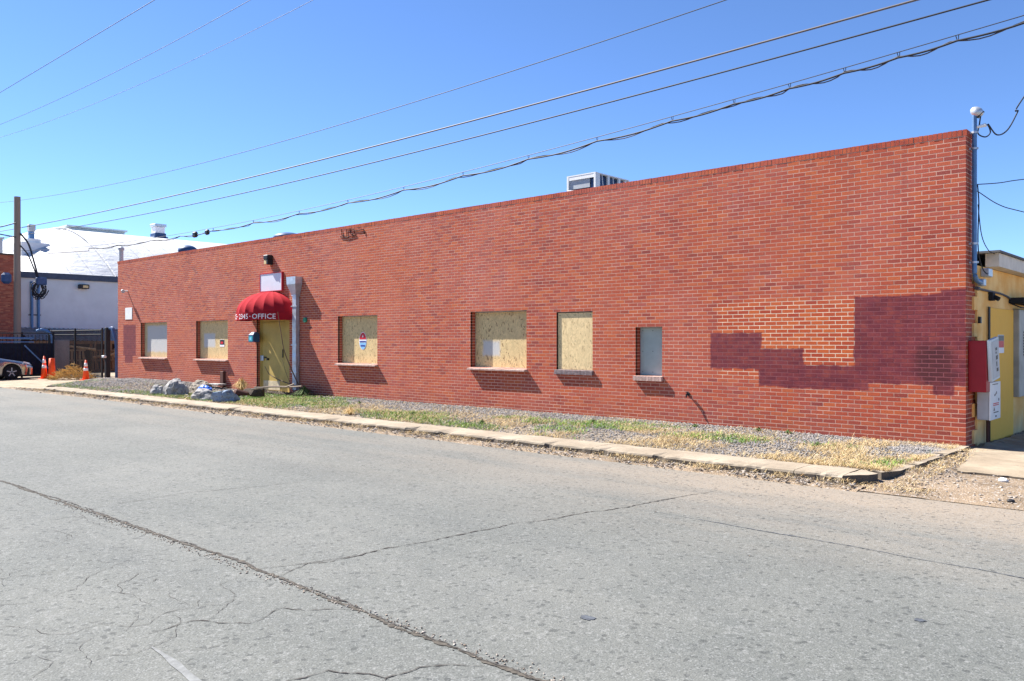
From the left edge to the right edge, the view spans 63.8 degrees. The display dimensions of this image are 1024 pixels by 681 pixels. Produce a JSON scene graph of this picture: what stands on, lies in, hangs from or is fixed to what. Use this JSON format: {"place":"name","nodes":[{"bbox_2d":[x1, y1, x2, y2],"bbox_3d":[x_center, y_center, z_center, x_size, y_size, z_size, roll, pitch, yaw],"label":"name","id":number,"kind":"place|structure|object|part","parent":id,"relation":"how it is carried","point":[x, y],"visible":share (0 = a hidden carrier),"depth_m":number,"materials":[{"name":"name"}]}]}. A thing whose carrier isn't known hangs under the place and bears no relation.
{"place":"outdoors","nodes":[
{"label":"outdoors","id":0,"kind":"place"},
{"bbox_2d":[0,370,114,387],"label":"alley","id":1,"kind":"structure","parent":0,"point":[27,381],"depth_m":32.76,"materials":[{"name":"concrete"}]},
{"bbox_2d":[0,358,32,379],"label":"parked car","id":2,"kind":"object","parent":1,"relation":"on","point":[11,369],"visible":1,"depth_m":34.42,"materials":[{"name":"grey paint"}]},
{"bbox_2d":[0,196,48,340],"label":"utility pole","id":3,"kind":"object","parent":1,"relation":"on","point":[6,277],"visible":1,"depth_m":40.90,"materials":[{"name":"brown wood"}]},
{"bbox_2d":[0,0,725,202],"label":"power line","id":4,"kind":"object","parent":3,"relation":"attached to","point":[428,97],"visible":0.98,"depth_m":20.02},
{"bbox_2d":[0,0,918,231],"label":"power line","id":5,"kind":"object","parent":3,"relation":"attached to","point":[841,20],"visible":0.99,"depth_m":17.48,"materials":[{"name":"metal"}]},
{"bbox_2d":[0,0,989,237],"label":"power line","id":6,"kind":"object","parent":3,"relation":"attached to","point":[592,106],"visible":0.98,"depth_m":16.59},
{"bbox_2d":[26,15,1023,254],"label":"telephone bundle","id":7,"kind":"object","parent":3,"relation":"hanging from","point":[196,234],"visible":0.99,"depth_m":16.16,"materials":[{"name":"metal"}]},
{"bbox_2d":[0,328,54,376],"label":"fence","id":8,"kind":"object","parent":1,"relation":"on","point":[32,353],"visible":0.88,"depth_m":36.77,"materials":[{"name":"metal"}]},
{"bbox_2d":[38,356,47,378],"bbox_3d":[-19.966,1.151,35.102,0.360,0.980,0.360,0,0,42],"label":"traffic cone","id":9,"kind":"object","parent":1,"relation":"on","point":[44,371],"visible":0.89,"depth_m":35.03,"materials":[{"name":"orange plastic"}]},
{"bbox_2d":[47,358,55,378],"bbox_3d":[-19.649,1.201,35.124,0.360,0.880,0.360,0,0,42],"label":"traffic cone","id":10,"kind":"object","parent":1,"relation":"on","point":[51,368],"visible":0.63,"depth_m":35.02,"materials":[{"name":"orange plastic"}]},
{"bbox_2d":[62,340,65,371],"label":"meter box","id":11,"kind":"object","parent":1,"relation":"on","point":[63,353],"visible":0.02,"depth_m":40.38,"materials":[{"name":"grey paint"}]},
{"bbox_2d":[21,327,117,371],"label":"fence","id":12,"kind":"object","parent":1,"relation":"on","point":[43,336],"visible":0.25,"depth_m":43.75,"materials":[{"name":"metal"}]},
{"bbox_2d":[44,363,96,379],"bbox_3d":[-18.465,1.260,34.449,1.463,0.761,1.990,0,0,42],"label":"brush pile","id":13,"kind":"object","parent":1,"relation":"on","point":[70,377],"visible":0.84,"depth_m":34.25,"materials":[{"name":"plant"}]},
{"bbox_2d":[48,328,102,377],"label":"sliding gate","id":14,"kind":"structure","parent":1,"relation":"on","point":[69,334],"depth_m":36.21,"materials":[{"name":"metal"}]},
{"bbox_2d":[82,360,89,379],"bbox_3d":[-17.258,1.206,33.308,0.360,0.830,0.360,0,0,42],"label":"traffic cone","id":15,"kind":"object","parent":1,"relation":"on","point":[85,374],"visible":0.82,"depth_m":33.24,"materials":[{"name":"orange plastic"}]},
{"bbox_2d":[94,341,95,370],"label":"timber board","id":16,"kind":"object","parent":1,"relation":"on","point":[95,354],"visible":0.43,"depth_m":42.53,"materials":[{"name":"brown wood"}]},
{"bbox_2d":[102,326,117,377],"bbox_3d":[-16.401,0.555,33.660,0.896,2.273,0.326,0,0,21],"label":"gate post","id":17,"kind":"object","parent":1,"relation":"on","point":[106,356],"visible":0.87,"depth_m":33.71,"materials":[{"name":"metal"}]},
{"bbox_2d":[3,225,226,328],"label":"warehouse","id":18,"kind":"structure","parent":1,"relation":"on","point":[82,287],"depth_m":46.43,"materials":[{"name":"white paint"}]},
{"bbox_2d":[0,238,3,252],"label":"roof stack","id":19,"kind":"object","parent":18,"relation":"on","point":[1,245],"visible":0.69,"depth_m":46.89,"materials":[{"name":"grey paint"}]},
{"bbox_2d":[13,224,49,255],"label":"roof stack","id":20,"kind":"object","parent":18,"relation":"on","point":[34,243],"visible":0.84,"depth_m":47.83,"materials":[{"name":"white paint"}]},
{"bbox_2d":[150,223,167,238],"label":"roof stack","id":21,"kind":"object","parent":18,"relation":"on","point":[158,230],"visible":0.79,"depth_m":58.45,"materials":[{"name":"white paint"}]},
{"bbox_2d":[0,0,153,92],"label":"power line","id":22,"kind":"object","parent":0,"point":[82,43],"visible":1,"depth_m":21.94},
{"bbox_2d":[94,350,114,371],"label":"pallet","id":23,"kind":"object","parent":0,"point":[113,363],"visible":0.36,"depth_m":43.38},
{"bbox_2d":[118,246,123,260],"bbox_3d":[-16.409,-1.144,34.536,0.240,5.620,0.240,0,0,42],"label":"vent pipe","id":24,"kind":"object","parent":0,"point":[120,248],"visible":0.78,"depth_m":34.46,"materials":[{"name":"white metal"}]},
{"bbox_2d":[2,0,249,123],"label":"power line","id":25,"kind":"object","parent":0,"point":[137,60],"visible":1,"depth_m":21.40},
{"bbox_2d":[2,0,312,136],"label":"power line","id":26,"kind":"object","parent":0,"point":[174,68],"visible":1,"depth_m":21.75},
{"bbox_2d":[0,387,1023,680],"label":"road","id":27,"kind":"structure","parent":0,"point":[568,567],"depth_m":6.16,"materials":[{"name":"grey asphalt"}]},
{"bbox_2d":[0,253,13,342],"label":"corner brick building","id":28,"kind":"structure","parent":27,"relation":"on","point":[6,299],"depth_m":41.89,"materials":[{"name":"brick"}]},
{"bbox_2d":[2,387,863,491],"bbox_3d":[-7.107,1.672,19.360,29.900,0.072,0.360,0,0,42],"label":"gutter silt","id":29,"kind":"object","parent":27,"relation":"on","point":[856,488],"visible":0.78,"depth_m":12.26,"materials":[{"name":"brown soil"}]},
{"bbox_2d":[20,387,985,494],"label":"gutter weeds","id":30,"kind":"object","parent":27,"relation":"on","point":[847,479],"visible":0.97,"depth_m":10.90,"materials":[{"name":"brown plant"}]},
{"bbox_2d":[14,387,1020,503],"bbox_3d":[-3.262,1.617,18.302,35.034,0.183,4.074,0,0,42],"label":"grit","id":31,"kind":"object","parent":27,"relation":"on","point":[427,436],"visible":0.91,"depth_m":11.01,"materials":[{"name":"gravel"}]},
{"bbox_2d":[56,470,1022,680],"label":"road grit","id":32,"kind":"object","parent":27,"relation":"on","point":[422,632],"visible":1,"depth_m":5.69,"materials":[{"name":"grey gravel"}]},
{"bbox_2d":[0,0,1023,257],"label":"sky","id":33,"kind":"structure","parent":0,"point":[321,64],"materials":[{"name":"blue"}]},
{"bbox_2d":[851,430,1023,509],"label":"driveway","id":34,"kind":"structure","parent":0,"point":[979,485],"depth_m":9.29,"materials":[{"name":"beige gravel"}]},
{"bbox_2d":[998,477,1008,481],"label":"litter","id":35,"kind":"object","parent":34,"relation":"on","point":[1001,479],"visible":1,"depth_m":9.55,"materials":[{"name":"white paper"}]},
{"label":"ground","id":36,"kind":"structure","parent":0,"visible":0},
{"bbox_2d":[47,377,947,472],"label":"gravel","id":37,"kind":"structure","parent":36,"relation":"on","point":[122,382],"depth_m":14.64,"materials":[{"name":"grey gravel"}]},
{"bbox_2d":[150,384,163,393],"bbox_3d":[-10.412,1.444,24.180,0.504,0.305,0.354,0,0,12],"label":"boulder","id":38,"kind":"object","parent":37,"relation":"on","point":[157,388],"visible":0.58,"depth_m":24.07,"materials":[{"name":"grey stone"}]},
{"bbox_2d":[163,378,188,395],"bbox_3d":[-9.719,1.353,23.751,0.772,0.540,0.521,0,0,42],"label":"boulder","id":39,"kind":"object","parent":37,"relation":"on","point":[177,386],"visible":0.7,"depth_m":23.56,"materials":[{"name":"grey stone"}]},
{"bbox_2d":[189,380,212,392],"bbox_3d":[-9.249,1.385,24.422,0.956,0.448,0.524,0,0,42],"label":"boulder","id":40,"kind":"object","parent":37,"relation":"on","point":[195,385],"visible":0.43,"depth_m":24.28,"materials":[{"name":"beige stone"}]},
{"bbox_2d":[191,388,212,399],"bbox_3d":[-8.235,1.440,22.008,0.810,0.334,0.469,0,0,25],"label":"boulder","id":41,"kind":"object","parent":37,"relation":"on","point":[202,393],"visible":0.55,"depth_m":21.80,"materials":[{"name":"grey stone"}]},
{"bbox_2d":[198,385,212,390],"bbox_3d":[-8.748,1.399,23.421,0.530,0.282,0.371,0,0,42],"label":"blue tarp","id":42,"kind":"object","parent":37,"relation":"on","point":[206,387],"visible":0.4,"depth_m":23.33,"materials":[{"name":"blue plastic"}]},
{"bbox_2d":[209,383,225,385],"bbox_3d":[-9.591,1.421,26.690,0.750,0.050,0.300,0,0,42],"label":"flat stone","id":43,"kind":"object","parent":37,"relation":"on","point":[218,384],"visible":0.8,"depth_m":26.52,"materials":[{"name":"grey stone"}]},
{"bbox_2d":[220,371,225,386],"bbox_3d":[-9.464,1.261,26.910,0.200,0.510,0.096,0,0,42],"label":"stub post","id":44,"kind":"object","parent":37,"relation":"on","point":[223,377],"visible":1,"depth_m":26.85,"materials":[{"name":"brown metal"}]},
{"bbox_2d":[211,389,239,401],"bbox_3d":[-7.338,1.446,21.046,0.732,0.392,0.339,0,0,-6],"label":"boulder","id":45,"kind":"object","parent":37,"relation":"on","point":[225,395],"visible":0.68,"depth_m":20.93,"materials":[{"name":"grey stone"}]},
{"bbox_2d":[160,389,291,398],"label":"rubble chips","id":46,"kind":"object","parent":37,"relation":"on","point":[213,390],"visible":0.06,"depth_m":23.52,"materials":[{"name":"grey stone"}]},
{"bbox_2d":[234,389,248,395],"bbox_3d":[-7.632,1.495,23.162,0.427,0.278,0.381,0,0,-21],"label":"rubble","id":47,"kind":"object","parent":37,"relation":"on","point":[238,392],"visible":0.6,"depth_m":23.00,"materials":[{"name":"brown stone"}]},
{"bbox_2d":[235,377,248,389],"bbox_3d":[-7.987,1.288,24.251,0.740,0.457,0.731,0,0,8],"label":"dead shrub","id":48,"kind":"object","parent":37,"relation":"on","point":[241,384],"visible":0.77,"depth_m":24.20,"materials":[{"name":"plant"}]},
{"bbox_2d":[249,386,264,396],"bbox_3d":[-7.048,1.444,22.750,0.398,0.365,0.275,0,0,-13],"label":"rubble","id":49,"kind":"object","parent":37,"relation":"on","point":[258,393],"visible":0.72,"depth_m":22.63,"materials":[{"name":"brown stone"}]},
{"bbox_2d":[251,383,301,389],"bbox_3d":[-6.281,1.239,22.010,1.556,0.214,0.165,0,0,17],"label":"fallen branch","id":50,"kind":"object","parent":37,"relation":"on","point":[288,386],"visible":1,"depth_m":22.06,"materials":[{"name":"brown wood"}]},
{"bbox_2d":[265,391,327,395],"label":"bark mulch","id":51,"kind":"object","parent":37,"relation":"on","point":[277,392],"visible":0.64,"depth_m":23.82,"materials":[{"name":"brown wood"}]},
{"bbox_2d":[265,315,300,392],"bbox_3d":[-6.560,0.390,23.710,0.764,2.360,1.820,0,0,-27],"label":"bare sapling","id":52,"kind":"object","parent":51,"relation":"on","point":[299,384],"visible":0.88,"depth_m":23.50,"materials":[{"name":"brown plant"}]},
{"bbox_2d":[292,386,315,394],"bbox_3d":[-5.872,1.413,23.225,0.746,0.306,0.759,0,0,42],"label":"shrub","id":53,"kind":"object","parent":37,"relation":"on","point":[303,390],"visible":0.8,"depth_m":23.13,"materials":[{"name":"green plant"}]},
{"bbox_2d":[343,406,355,414],"bbox_3d":[-3.408,1.478,17.328,0.519,0.197,0.534,0,0,42],"label":"straw tuft","id":54,"kind":"object","parent":37,"relation":"on","point":[350,411],"visible":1,"depth_m":17.29,"materials":[{"name":"beige plant"}]},
{"bbox_2d":[52,378,930,468],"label":"green grass","id":55,"kind":"structure","parent":37,"relation":"on","point":[468,425],"depth_m":15.88,"materials":[{"name":"green plant"}]},
{"bbox_2d":[57,378,960,471],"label":"dry grass","id":56,"kind":"structure","parent":37,"relation":"on","point":[834,458],"depth_m":12.66,"materials":[{"name":"beige plant"}]},
{"bbox_2d":[27,387,968,491],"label":"kerb","id":57,"kind":"structure","parent":36,"relation":"on","point":[747,464],"depth_m":12.32,"materials":[{"name":"concrete"}]},
{"bbox_2d":[117,129,974,445],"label":"brick building","id":58,"kind":"structure","parent":36,"relation":"on","point":[825,293],"depth_m":15.99,"materials":[{"name":"brick"}]},
{"bbox_2d":[125,307,131,319],"bbox_3d":[-14.871,-1.046,31.904,0.620,0.455,0.012,0,0,42],"label":"blank plate","id":59,"kind":"object","parent":58,"relation":"attached to","point":[128,313],"visible":1,"depth_m":31.90,"materials":[{"name":"white paint"}]},
{"bbox_2d":[139,322,166,358],"bbox_3d":[-13.228,-0.014,30.500,2.260,1.388,0.335,0,0,42],"label":"window","id":60,"kind":"structure","parent":58,"relation":"in","point":[155,333],"depth_m":30.60,"materials":[{"name":"wood"}]},
{"bbox_2d":[178,245,195,251],"bbox_3d":[-13.132,-2.508,33.305,0.760,2.708,0.760,0,0,42],"label":"roof ventilator","id":61,"kind":"object","parent":58,"relation":"on","point":[185,248],"visible":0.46,"depth_m":33.02,"materials":[{"name":"metal"}]},
{"bbox_2d":[193,320,227,360],"bbox_3d":[-10.011,-0.014,27.564,2.230,1.388,0.335,0,0,42],"label":"window","id":62,"kind":"structure","parent":58,"relation":"in","point":[213,334],"depth_m":27.67,"materials":[{"name":"wood"}]},
{"bbox_2d":[248,332,259,341],"bbox_3d":[-8.001,-0.109,25.487,0.280,0.310,0.224,0,0,42],"label":"mailbox","id":63,"kind":"object","parent":58,"relation":"attached to","point":[253,336],"visible":1,"depth_m":25.41,"materials":[{"name":"blue paint"}]},
{"bbox_2d":[235,292,291,320],"bbox_3d":[-7.626,-1.040,24.607,2.349,0.889,1.030,0,0,42],"label":"awning","id":64,"kind":"object","parent":58,"relation":"attached to","point":[266,306],"visible":1,"depth_m":24.08,"materials":[{"name":"red fabric"}]},
{"bbox_2d":[263,255,272,264],"bbox_3d":[-7.407,-2.444,24.966,0.240,0.300,0.198,0,0,42],"label":"wall lamp","id":65,"kind":"object","parent":58,"relation":"attached to","point":[268,260],"visible":1,"depth_m":24.89,"materials":[{"name":"black plastic"}]},
{"bbox_2d":[260,272,283,291],"bbox_3d":[-7.298,-1.769,24.952,1.240,0.570,0.073,0,0,42],"label":"blank sign","id":66,"kind":"object","parent":58,"relation":"attached to","point":[272,282],"visible":1,"depth_m":24.89,"materials":[{"name":"white paint"}]},
{"bbox_2d":[273,232,295,236],"bbox_3d":[-7.913,-2.485,29.085,1.040,2.662,1.040,0,0,42],"label":"roof ventilator","id":67,"kind":"object","parent":58,"relation":"on","point":[283,234],"visible":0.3,"depth_m":28.68,"materials":[{"name":"metal"}]},
{"bbox_2d":[286,276,301,389],"bbox_3d":[-6.346,-0.204,23.970,0.470,3.300,0.236,0,0,42],"label":"downpipe","id":68,"kind":"object","parent":58,"relation":"attached to","point":[294,284],"visible":0.95,"depth_m":23.94,"materials":[{"name":"metal"}]},
{"bbox_2d":[340,229,364,237],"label":"old cable scraps","id":69,"kind":"object","parent":58,"relation":"attached to","point":[350,233],"visible":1,"depth_m":22.33,"materials":[{"name":"black rubber"}]},
{"bbox_2d":[334,315,377,366],"bbox_3d":[-4.129,-0.014,22.197,1.815,1.388,0.335,0,0,42],"label":"window","id":70,"kind":"structure","parent":58,"relation":"in","point":[359,332],"depth_m":22.28,"materials":[{"name":"wood"}]},
{"bbox_2d":[467,310,526,371],"bbox_3d":[-0.281,-0.014,18.688,1.823,1.388,0.340,0,0,42],"label":"window","id":71,"kind":"structure","parent":58,"relation":"in","point":[500,336],"depth_m":18.76,"materials":[{"name":"wood"}]},
{"bbox_2d":[554,311,592,374],"bbox_3d":[1.320,0.036,17.183,1.031,1.354,0.175,0,0,42],"label":"window","id":72,"kind":"structure","parent":58,"relation":"in","point":[575,329],"depth_m":17.18,"materials":[{"name":"wood"}]},
{"bbox_2d":[567,172,628,190],"bbox_3d":[2.322,-2.809,22.594,1.061,3.310,1.730,0,0,42],"label":"rooftop cooler","id":73,"kind":"object","parent":58,"relation":"on","point":[586,180],"visible":0.21,"depth_m":22.15,"materials":[{"name":"white paint"}]},
{"bbox_2d":[633,327,662,380],"bbox_3d":[2.706,0.240,15.993,0.684,1.083,0.305,0,0,42],"label":"window","id":74,"kind":"structure","parent":58,"relation":"in","point":[650,337],"depth_m":16.04,"materials":[{"name":"glass"}]},
{"bbox_2d":[968,341,989,391],"bbox_3d":[6.971,0.384,12.274,0.239,0.765,0.230,0,0,42],"label":"red box","id":75,"kind":"object","parent":58,"relation":"attached to","point":[978,380],"visible":0.9,"depth_m":12.19,"materials":[{"name":"metal"}]},
{"bbox_2d":[987,337,999,381],"bbox_3d":[7.172,0.277,12.242,0.452,0.669,0.063,0,0,-44],"label":"panel door","id":76,"kind":"structure","parent":75,"relation":"attached to","point":[993,359],"depth_m":12.16,"materials":[{"name":"white paint"}]},
{"bbox_2d":[969,107,994,285],"bbox_3d":[7.204,-2.164,12.530,0.290,2.660,0.877,0,0,42],"label":"service mast","id":77,"kind":"object","parent":58,"relation":"attached to","point":[976,112],"visible":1,"depth_m":12.26,"materials":[{"name":"metal"}]},
{"bbox_2d":[977,191,1023,211],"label":"service drop","id":78,"kind":"object","parent":77,"relation":"attached to","point":[999,204],"visible":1,"depth_m":12.69,"materials":[{"name":"black rubber"}]},
{"bbox_2d":[978,179,1023,184],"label":"service drop","id":79,"kind":"object","parent":77,"relation":"attached to","point":[1000,182],"visible":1,"depth_m":12.71,"materials":[{"name":"black rubber"}]},
{"bbox_2d":[988,96,1023,135],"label":"service drop","id":80,"kind":"object","parent":77,"relation":"attached to","point":[1016,110],"visible":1,"depth_m":12.73,"materials":[{"name":"black rubber"}]},
{"bbox_2d":[955,432,1023,479],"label":"concrete pad","id":81,"kind":"object","parent":36,"relation":"on","point":[1003,457],"visible":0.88,"depth_m":11.03,"materials":[{"name":"beige concrete"}]},
{"bbox_2d":[972,250,1023,445],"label":"side annex","id":82,"kind":"object","parent":36,"relation":"on","point":[1006,317],"visible":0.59,"depth_m":13.79,"materials":[{"name":"yellow paint"}]},
{"bbox_2d":[981,268,992,277],"bbox_3d":[7.362,-1.049,12.756,0.120,0.130,0.230,0,0,42],"label":"telephone box","id":83,"kind":"object","parent":82,"relation":"attached to","point":[989,271],"visible":0.98,"depth_m":12.68,"materials":[{"name":"metal"}]},
{"bbox_2d":[977,381,999,420],"bbox_3d":[7.305,0.916,12.599,0.182,0.570,0.660,0,0,42],"label":"meter cabinet","id":84,"kind":"object","parent":82,"relation":"attached to","point":[988,405],"visible":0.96,"depth_m":12.40,"materials":[{"name":"grey metal"}]},
{"bbox_2d":[986,420,988,441],"bbox_3d":[7.429,1.428,12.851,0.037,0.456,0.037,0,0,-25],"label":"ground pipe","id":85,"kind":"object","parent":84,"relation":"attached to","point":[987,430],"visible":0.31,"depth_m":12.83,"materials":[{"name":"brown metal"}]},
{"bbox_3d":[7.365,0.916,12.544,0.019,0.570,0.660,0,0,42],"label":"cabinet door","id":86,"kind":"part","parent":84,"relation":"part of","materials":[{"name":"white paint"}]},
{"bbox_2d":[988,307,989,339],"bbox_3d":[7.462,0.052,12.900,0.044,1.173,0.323,0,0,36],"label":"riser cable","id":87,"kind":"object","parent":82,"relation":"attached to","point":[988,323],"visible":0.43,"depth_m":12.97,"materials":[{"name":"black plastic"}]},
{"bbox_2d":[975,286,1010,299],"bbox_3d":[7.816,-0.757,13.312,0.060,0.135,2.302,0,0,42],"label":"wall conduit","id":88,"kind":"object","parent":82,"relation":"attached to","point":[985,290],"depth_m":13.05,"materials":[{"name":"grey metal"}]},
{"bbox_2d":[988,292,999,300],"bbox_3d":[7.677,-0.694,13.071,0.156,0.139,0.160,0,0,42],"label":"security camera","id":89,"kind":"object","parent":82,"relation":"attached to","point":[992,296],"visible":1,"depth_m":13.04,"materials":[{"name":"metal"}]},
{"bbox_2d":[998,335,1003,352],"bbox_3d":[8.078,0.056,13.585,0.006,0.300,0.420,0,0,42],"label":"warning sign","id":90,"kind":"object","parent":82,"relation":"attached to","point":[1001,343],"visible":0.74,"depth_m":13.60,"materials":[{"name":"white plastic"}]},
{"bbox_2d":[1009,297,1023,307],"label":"flood light","id":91,"kind":"object","parent":82,"relation":"attached to","point":[1017,301],"visible":1,"depth_m":14.06,"materials":[{"name":"metal"}]}
]}

